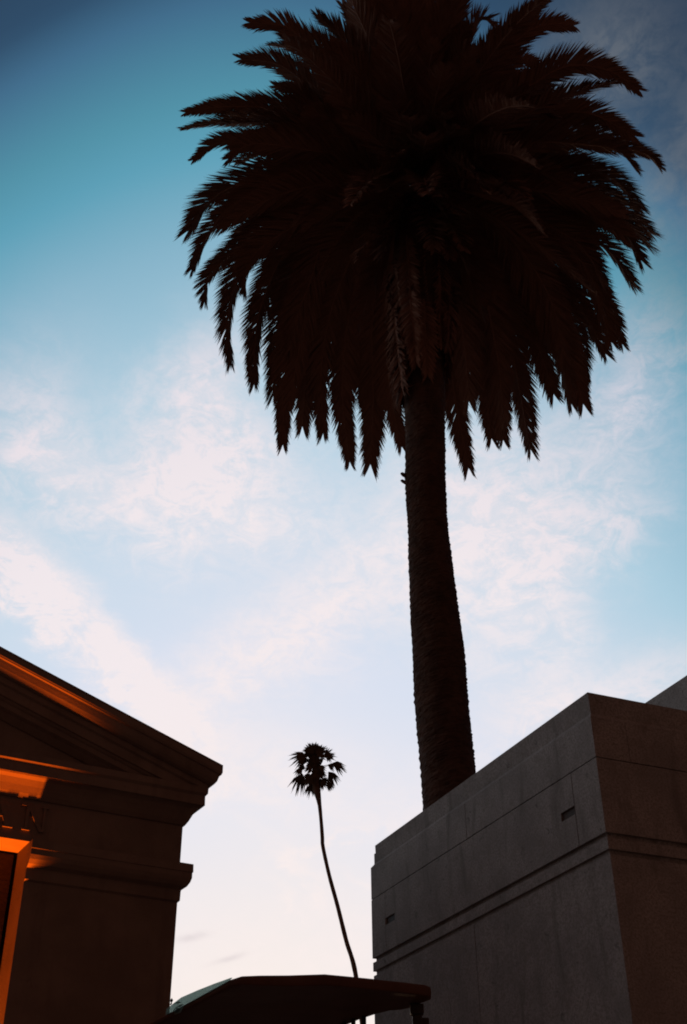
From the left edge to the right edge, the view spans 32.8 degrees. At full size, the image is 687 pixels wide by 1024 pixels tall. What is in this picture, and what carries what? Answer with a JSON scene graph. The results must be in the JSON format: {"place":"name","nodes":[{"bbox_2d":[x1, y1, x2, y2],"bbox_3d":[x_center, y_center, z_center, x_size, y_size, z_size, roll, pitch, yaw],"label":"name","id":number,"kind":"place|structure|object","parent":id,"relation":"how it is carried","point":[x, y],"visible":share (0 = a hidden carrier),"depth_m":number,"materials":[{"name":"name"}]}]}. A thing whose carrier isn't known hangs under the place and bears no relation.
{"place":"outdoors","nodes":[
{"label":"outdoors","id":0,"kind":"place"},
{"bbox_2d":[0,0,686,1023],"label":"sky","id":1,"kind":"structure","parent":0,"point":[246,603],"materials":[{"name":"blue"}]},
{"label":"ground","id":2,"kind":"structure","parent":0,"visible":0},
{"bbox_2d":[0,646,222,1023],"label":"pedimented mausoleum","id":3,"kind":"structure","parent":2,"relation":"on","point":[102,802],"depth_m":7.89,"materials":[{"name":"stone"}]},
{"bbox_2d":[170,998,183,1010],"bbox_3d":[-1.700,6.532,10.530,0.742,4.099,0.723,0,-34,0],"label":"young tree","id":4,"kind":"object","parent":2,"relation":"on","point":[171,1001],"visible":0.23,"depth_m":11.61,"materials":[{"name":"green plant"}]},
{"bbox_2d":[150,974,430,1023],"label":"canopy","id":5,"kind":"object","parent":2,"relation":"on","point":[307,999],"visible":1,"depth_m":5.99,"materials":[{"name":"black"}]},
{"bbox_2d":[288,742,361,1023],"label":"fan palm","id":6,"kind":"object","parent":2,"relation":"on","point":[316,756],"visible":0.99,"depth_m":60.50,"materials":[{"name":"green plant"}]},
{"bbox_2d":[173,0,666,810],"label":"date palm","id":7,"kind":"object","parent":2,"relation":"on","point":[421,208],"visible":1,"depth_m":20.49,"materials":[{"name":"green plant"}]},
{"bbox_2d":[371,675,686,1023],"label":"stone mausoleum","id":8,"kind":"structure","parent":2,"relation":"on","point":[538,875],"depth_m":7.03,"materials":[{"name":"grey stone"}]}
]}

